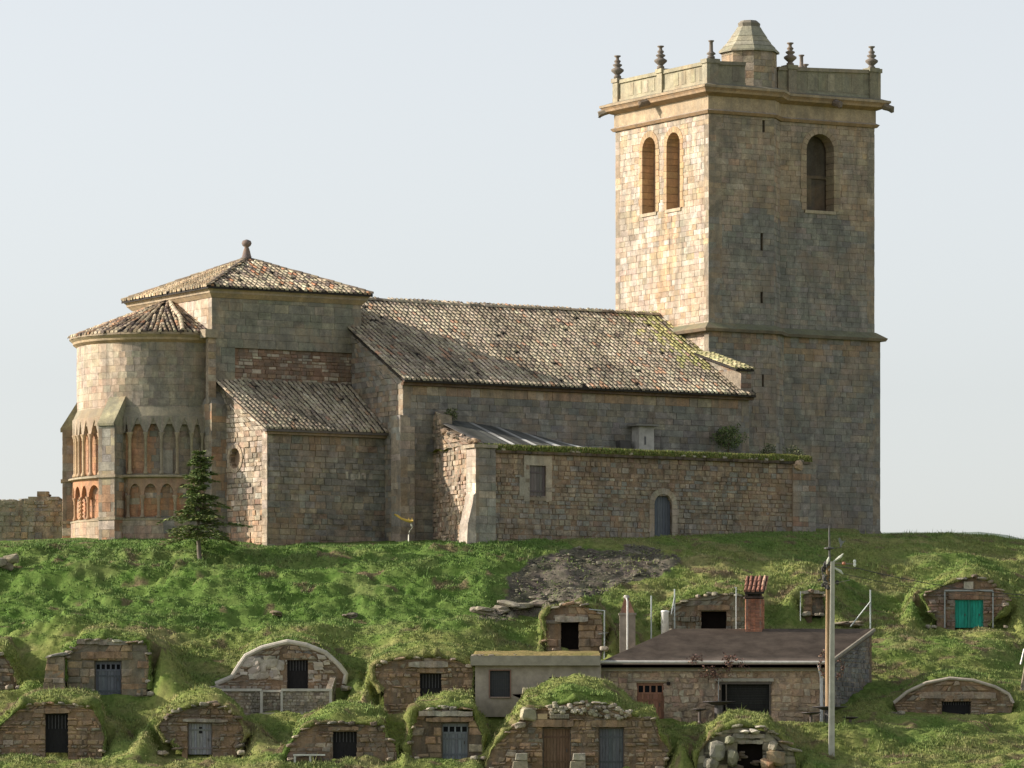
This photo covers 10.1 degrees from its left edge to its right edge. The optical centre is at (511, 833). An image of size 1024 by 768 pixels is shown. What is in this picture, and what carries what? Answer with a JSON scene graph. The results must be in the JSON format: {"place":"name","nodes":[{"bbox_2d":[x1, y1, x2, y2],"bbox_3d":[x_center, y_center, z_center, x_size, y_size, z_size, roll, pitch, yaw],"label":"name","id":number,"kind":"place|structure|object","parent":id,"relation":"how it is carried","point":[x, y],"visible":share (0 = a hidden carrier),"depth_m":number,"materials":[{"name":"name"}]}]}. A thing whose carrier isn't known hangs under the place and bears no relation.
{"place":"outdoors","nodes":[
{"label":"outdoors","id":0,"kind":"place"},
{"bbox_2d":[0,528,1023,767],"bbox_3d":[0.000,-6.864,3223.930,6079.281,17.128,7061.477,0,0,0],"label":"ground","id":1,"kind":"structure","parent":0,"point":[166,688],"depth_m":266.65,"materials":[{"name":"green plant"}]},
{"bbox_2d":[0,554,18,570],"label":"rock","id":2,"kind":"object","parent":1,"relation":"on","point":[7,562],"visible":1,"depth_m":270.07,"materials":[{"name":"stone"}]},
{"bbox_2d":[0,645,23,690],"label":"wine cellar","id":3,"kind":"object","parent":1,"relation":"on","point":[11,675],"visible":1,"depth_m":259.50,"materials":[{"name":"stone"}]},
{"bbox_2d":[0,491,61,540],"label":"stone wall","id":4,"kind":"structure","parent":1,"relation":"on","point":[39,516],"depth_m":283.52,"materials":[{"name":"beige stone"}]},
{"bbox_2d":[0,693,109,759],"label":"wine cellar","id":5,"kind":"object","parent":1,"relation":"on","point":[38,727],"visible":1,"depth_m":253.52,"materials":[{"name":"stone"}]},
{"bbox_2d":[46,714,67,752],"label":"door","id":6,"kind":"structure","parent":5,"relation":"in","point":[56,724],"depth_m":253.75,"materials":[{"name":"black metal"}]},
{"bbox_2d":[43,630,153,696],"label":"wine cellar","id":7,"kind":"object","parent":1,"relation":"on","point":[103,663],"visible":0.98,"depth_m":257.68,"materials":[{"name":"stone"}]},
{"bbox_2d":[94,661,121,694],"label":"door","id":8,"kind":"structure","parent":7,"relation":"in","point":[108,674],"depth_m":257.87,"materials":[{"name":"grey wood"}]},
{"bbox_2d":[153,700,252,758],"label":"wine cellar","id":9,"kind":"object","parent":1,"relation":"on","point":[214,728],"visible":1,"depth_m":253.06,"materials":[{"name":"stone"}]},
{"bbox_2d":[187,722,212,753],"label":"door","id":10,"kind":"structure","parent":9,"relation":"in","point":[199,739],"depth_m":253.19,"materials":[{"name":"grey wood"}]},
{"bbox_2d":[156,449,252,559],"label":"conifer","id":11,"kind":"object","parent":1,"relation":"on","point":[200,474],"visible":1,"depth_m":270.87,"materials":[{"name":"green plant"}]},
{"bbox_2d":[270,610,281,615],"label":"rock","id":12,"kind":"object","parent":1,"relation":"on","point":[276,613],"visible":1,"depth_m":265.99,"materials":[{"name":"stone"}]},
{"bbox_2d":[209,639,351,714],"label":"wine cellar","id":13,"kind":"object","parent":1,"relation":"on","point":[293,676],"visible":0.82,"depth_m":259.10,"materials":[{"name":"stone"}]},
{"bbox_2d":[287,660,307,688],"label":"door","id":14,"kind":"structure","parent":13,"relation":"in","point":[297,670],"depth_m":259.38,"materials":[{"name":"black metal"}]},
{"bbox_2d":[293,754,324,762],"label":"bench","id":15,"kind":"object","parent":1,"relation":"on","point":[295,755],"visible":1,"depth_m":251.07,"materials":[{"name":"concrete"}]},
{"bbox_2d":[282,716,400,761],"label":"wine cellar","id":16,"kind":"object","parent":1,"relation":"on","point":[339,739],"visible":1,"depth_m":251.74,"materials":[{"name":"stone"},{"name":"metal"},{"name":"foliage"}]},
{"bbox_2d":[333,732,356,758],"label":"door","id":17,"kind":"structure","parent":16,"relation":"in","point":[344,743],"depth_m":251.96,"materials":[{"name":"black metal"}]},
{"bbox_2d":[342,612,357,618],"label":"rock","id":18,"kind":"object","parent":1,"relation":"on","point":[351,615],"visible":1,"depth_m":265.82,"materials":[{"name":"stone"}]},
{"bbox_2d":[394,514,412,541],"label":"bent post","id":19,"kind":"object","parent":1,"relation":"on","point":[404,519],"visible":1,"depth_m":272.67,"materials":[{"name":"metal"}]},
{"bbox_2d":[367,646,480,713],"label":"wine cellar","id":20,"kind":"object","parent":1,"relation":"on","point":[404,679],"visible":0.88,"depth_m":256.37,"materials":[{"name":"stone"},{"name":"metal"},{"name":"foliage"}]},
{"bbox_2d":[420,673,441,696],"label":"door","id":21,"kind":"structure","parent":20,"relation":"in","point":[431,682],"depth_m":256.68,"materials":[{"name":"black metal"}]},
{"bbox_2d":[401,700,488,759],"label":"wine cellar","id":22,"kind":"object","parent":1,"relation":"on","point":[450,730],"visible":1,"depth_m":251.79,"materials":[{"name":"stone"}]},
{"bbox_2d":[441,722,468,758],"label":"door","id":23,"kind":"structure","parent":22,"relation":"in","point":[454,735],"depth_m":251.89,"materials":[{"name":"grey wood"}]},
{"bbox_2d":[60,20,893,545],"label":"church","id":24,"kind":"structure","parent":1,"relation":"on","point":[298,406],"depth_m":281.78,"materials":[{"name":"stone"}]},
{"bbox_2d":[444,407,458,420],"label":"weed","id":25,"kind":"object","parent":24,"relation":"on","point":[451,412],"visible":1,"depth_m":277.22,"materials":[{"name":"green plant"}]},
{"bbox_2d":[710,423,749,452],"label":"bush","id":26,"kind":"object","parent":24,"relation":"on","point":[722,431],"visible":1,"depth_m":285.32,"materials":[{"name":"green plant"}]},
{"bbox_2d":[760,443,775,453],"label":"weed","id":27,"kind":"object","parent":24,"relation":"on","point":[768,449],"visible":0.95,"depth_m":283.79,"materials":[{"name":"green plant"}]},
{"bbox_2d":[783,445,806,455],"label":"weed","id":28,"kind":"object","parent":24,"relation":"on","point":[798,452],"visible":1,"depth_m":283.43,"materials":[{"name":"green plant"}]},
{"bbox_2d":[470,606,498,616],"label":"rock","id":29,"kind":"object","parent":1,"relation":"on","point":[487,611],"visible":1,"depth_m":264.50,"materials":[{"name":"stone"}]},
{"bbox_2d":[492,605,510,614],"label":"rock","id":30,"kind":"object","parent":1,"relation":"on","point":[501,609],"visible":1,"depth_m":266.49,"materials":[{"name":"stone"}]},
{"bbox_2d":[496,600,533,609],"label":"rock","id":31,"kind":"object","parent":1,"relation":"on","point":[513,605],"visible":1,"depth_m":266.87,"materials":[{"name":"stone"}]},
{"bbox_2d":[512,753,527,767],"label":"stone block","id":32,"kind":"structure","parent":1,"relation":"on","point":[522,762],"depth_m":250.36,"materials":[{"name":"grey stone"}]},
{"bbox_2d":[470,650,600,716],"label":"concrete house","id":33,"kind":"structure","parent":1,"relation":"on","point":[502,678],"depth_m":256.24,"materials":[{"name":"paint"}]},
{"bbox_2d":[529,599,545,606],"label":"rock","id":34,"kind":"object","parent":1,"relation":"on","point":[539,603],"visible":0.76,"depth_m":267.36,"materials":[{"name":"stone"}]},
{"bbox_2d":[536,599,609,657],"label":"wine cellar","id":35,"kind":"object","parent":1,"relation":"on","point":[571,625],"visible":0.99,"depth_m":263.12,"materials":[{"name":"stone"}]},
{"bbox_2d":[561,622,578,650],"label":"doorway","id":36,"kind":"structure","parent":35,"relation":"in","point":[569,630],"depth_m":263.73,"materials":[{"name":"black"}]},
{"bbox_2d":[570,753,585,767],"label":"stone block","id":37,"kind":"structure","parent":1,"relation":"on","point":[580,762],"depth_m":250.36,"materials":[{"name":"grey stone"}]},
{"bbox_2d":[483,690,673,767],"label":"wine cellar","id":38,"kind":"object","parent":1,"relation":"on","point":[639,740],"visible":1,"depth_m":250.89,"materials":[{"name":"stone"}]},
{"bbox_2d":[542,728,570,767],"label":"door","id":39,"kind":"structure","parent":38,"relation":"in","point":[556,753],"depth_m":251.04,"materials":[{"name":"brown wood"}]},
{"bbox_2d":[599,728,623,767],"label":"door","id":40,"kind":"structure","parent":38,"relation":"in","point":[611,740],"depth_m":251.04,"materials":[{"name":"grey wood"}]},
{"bbox_2d":[482,544,680,619],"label":"scree","id":41,"kind":"structure","parent":1,"relation":"on","point":[602,573],"depth_m":270.68,"materials":[{"name":"stone"}]},
{"bbox_2d":[589,609,604,657],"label":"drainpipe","id":42,"kind":"object","parent":1,"relation":"on","point":[604,625],"visible":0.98,"depth_m":262.91,"materials":[{"name":"metal"}]},
{"bbox_2d":[618,595,635,652],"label":"cement chimney","id":43,"kind":"object","parent":1,"relation":"on","point":[627,614],"visible":0.89,"depth_m":262.44,"materials":[{"name":"paint"}]},
{"bbox_2d":[650,596,651,638],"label":"fence post","id":44,"kind":"object","parent":1,"relation":"on","point":[650,617],"visible":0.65,"depth_m":262.94,"materials":[{"name":"metal"}]},
{"bbox_2d":[671,589,674,628],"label":"fence post","id":45,"kind":"object","parent":1,"relation":"on","point":[673,604],"visible":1,"depth_m":262.91,"materials":[{"name":"metal"}]},
{"bbox_2d":[693,708,705,723],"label":"stool","id":46,"kind":"object","parent":1,"relation":"on","point":[699,710],"visible":1,"depth_m":255.57,"materials":[{"name":"paint"}]},
{"bbox_2d":[657,588,744,630],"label":"wine cellar","id":47,"kind":"object","parent":1,"relation":"on","point":[703,609],"visible":0.66,"depth_m":265.85,"materials":[{"name":"stone"}]},
{"bbox_2d":[701,612,725,628],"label":"doorway","id":48,"kind":"structure","parent":47,"relation":"in","point":[710,620],"depth_m":266.44,"materials":[{"name":"black"}]},
{"bbox_2d":[734,587,736,628],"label":"fence post","id":49,"kind":"object","parent":1,"relation":"on","point":[736,607],"visible":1,"depth_m":262.91,"materials":[{"name":"metal"}]},
{"bbox_2d":[600,575,875,722],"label":"stone house","id":50,"kind":"structure","parent":1,"relation":"on","point":[784,680],"depth_m":257.21,"materials":[{"name":"stone"}]},
{"bbox_2d":[637,683,663,718],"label":"door","id":51,"kind":"structure","parent":50,"relation":"in","point":[652,692],"depth_m":257.05,"materials":[{"name":"brown wood"}]},
{"bbox_2d":[661,610,668,633],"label":"metal flue","id":52,"kind":"object","parent":50,"relation":"on","point":[664,620],"visible":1,"depth_m":262.49,"materials":[{"name":"silver metal"}]},
{"bbox_2d":[686,652,749,680],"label":"vine","id":53,"kind":"object","parent":50,"relation":"hanging from","point":[726,658],"visible":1,"depth_m":256.32,"materials":[{"name":"brown plant"}]},
{"bbox_2d":[718,678,771,716],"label":"garage door","id":54,"kind":"structure","parent":50,"relation":"in","point":[754,696],"depth_m":257.24,"materials":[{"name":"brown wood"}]},
{"bbox_2d":[818,651,847,679],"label":"vine","id":55,"kind":"object","parent":50,"relation":"attached to","point":[842,669],"visible":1,"depth_m":256.18,"materials":[{"name":"brown plant"}]},
{"bbox_2d":[691,718,801,767],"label":"wine cellar","id":56,"kind":"object","parent":1,"relation":"on","point":[735,743],"visible":1,"depth_m":250.76,"materials":[{"name":"stone"}]},
{"bbox_2d":[737,743,761,767],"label":"doorway","id":57,"kind":"structure","parent":56,"relation":"in","point":[750,755],"depth_m":251.40,"materials":[{"name":"stone"}]},
{"bbox_2d":[800,591,800,620],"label":"fence post","id":58,"kind":"object","parent":1,"relation":"on","point":[800,605],"visible":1,"depth_m":262.92,"materials":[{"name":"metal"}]},
{"bbox_2d":[798,585,825,622],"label":"wine cellar","id":59,"kind":"object","parent":1,"relation":"on","point":[813,601],"visible":0.73,"depth_m":269.34,"materials":[{"name":"stone"}]},
{"bbox_2d":[823,554,855,756],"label":"utility pole","id":60,"kind":"object","parent":1,"relation":"on","point":[831,738],"visible":1,"depth_m":252.56,"materials":[{"name":"concrete"}]},
{"bbox_2d":[837,572,1016,597],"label":"cable","id":61,"kind":"object","parent":60,"relation":"attached to","point":[928,589],"visible":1,"depth_m":256.48,"materials":[{"name":"paint"}]},
{"bbox_2d":[855,567,1021,594],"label":"cable","id":62,"kind":"object","parent":60,"relation":"attached to","point":[939,585],"visible":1,"depth_m":256.41,"materials":[{"name":"paint"}]},
{"bbox_2d":[835,621,863,626],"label":"rock","id":63,"kind":"object","parent":1,"relation":"on","point":[849,623],"visible":0.84,"depth_m":267.96,"materials":[{"name":"stone"}]},
{"bbox_2d":[850,590,870,628],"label":"fence post","id":64,"kind":"object","parent":1,"relation":"on","point":[863,610],"visible":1,"depth_m":262.88,"materials":[{"name":"metal"}]},
{"bbox_2d":[890,677,1013,714],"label":"wine cellar","id":65,"kind":"object","parent":1,"relation":"on","point":[960,695],"visible":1,"depth_m":258.88,"materials":[{"name":"stone"}]},
{"bbox_2d":[942,702,970,714],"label":"door","id":66,"kind":"structure","parent":65,"relation":"in","point":[949,707],"depth_m":259.13,"materials":[{"name":"black metal"}]},
{"bbox_2d":[918,572,1013,630],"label":"wine cellar","id":67,"kind":"object","parent":1,"relation":"on","point":[946,609],"visible":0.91,"depth_m":269.91,"materials":[{"name":"stone"}]},
{"bbox_2d":[955,600,968,627],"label":"door","id":68,"kind":"structure","parent":67,"relation":"in","point":[961,606],"depth_m":270.05,"materials":[{"name":"green wood"}]},
{"bbox_2d":[969,600,982,627],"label":"door","id":69,"kind":"structure","parent":67,"relation":"in","point":[975,606],"depth_m":270.05,"materials":[{"name":"green wood"}]},
{"bbox_2d":[1020,649,1023,690],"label":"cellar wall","id":70,"kind":"structure","parent":1,"relation":"on","point":[1022,685],"depth_m":260.87,"materials":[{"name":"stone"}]},
{"bbox_2d":[0,0,1023,538],"label":"sky","id":71,"kind":"structure","parent":0,"point":[448,150],"materials":[{"name":"white"}]},
{"bbox_2d":[882,532,1020,538],"bbox_3d":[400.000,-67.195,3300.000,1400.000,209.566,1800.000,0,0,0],"label":"hills","id":72,"kind":"structure","parent":0,"point":[971,533],"depth_m":3297.41,"materials":[{"name":"green plant"}]},
{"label":"paving slab","id":73,"kind":"object","parent":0,"visible":0},
{"bbox_2d":[703,701,734,718],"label":"round table","id":74,"kind":"object","parent":73,"relation":"on","point":[718,706],"visible":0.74,"depth_m":255.44,"materials":[{"name":"paint"}]},
{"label":"paving slab","id":75,"kind":"object","parent":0,"visible":0},
{"bbox_2d":[801,712,820,722],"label":"stool","id":76,"kind":"object","parent":75,"relation":"on","point":[810,714],"visible":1,"depth_m":255.47,"materials":[{"name":"paint"}]},
{"bbox_2d":[812,706,846,723],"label":"round table","id":77,"kind":"object","parent":75,"relation":"on","point":[826,708],"visible":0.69,"depth_m":255.28,"materials":[{"name":"paint"}]},
{"bbox_2d":[818,525,845,705],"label":"timber pole","id":78,"kind":"object","parent":75,"relation":"on","point":[826,568],"visible":0.88,"depth_m":255.85,"materials":[{"name":"weathered wood"},{"name":"galvanised metal"},{"name":"painted metal"}]},
{"bbox_2d":[843,717,857,723],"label":"stool","id":79,"kind":"object","parent":75,"relation":"on","point":[850,719],"visible":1,"depth_m":255.35,"materials":[{"name":"paint"}]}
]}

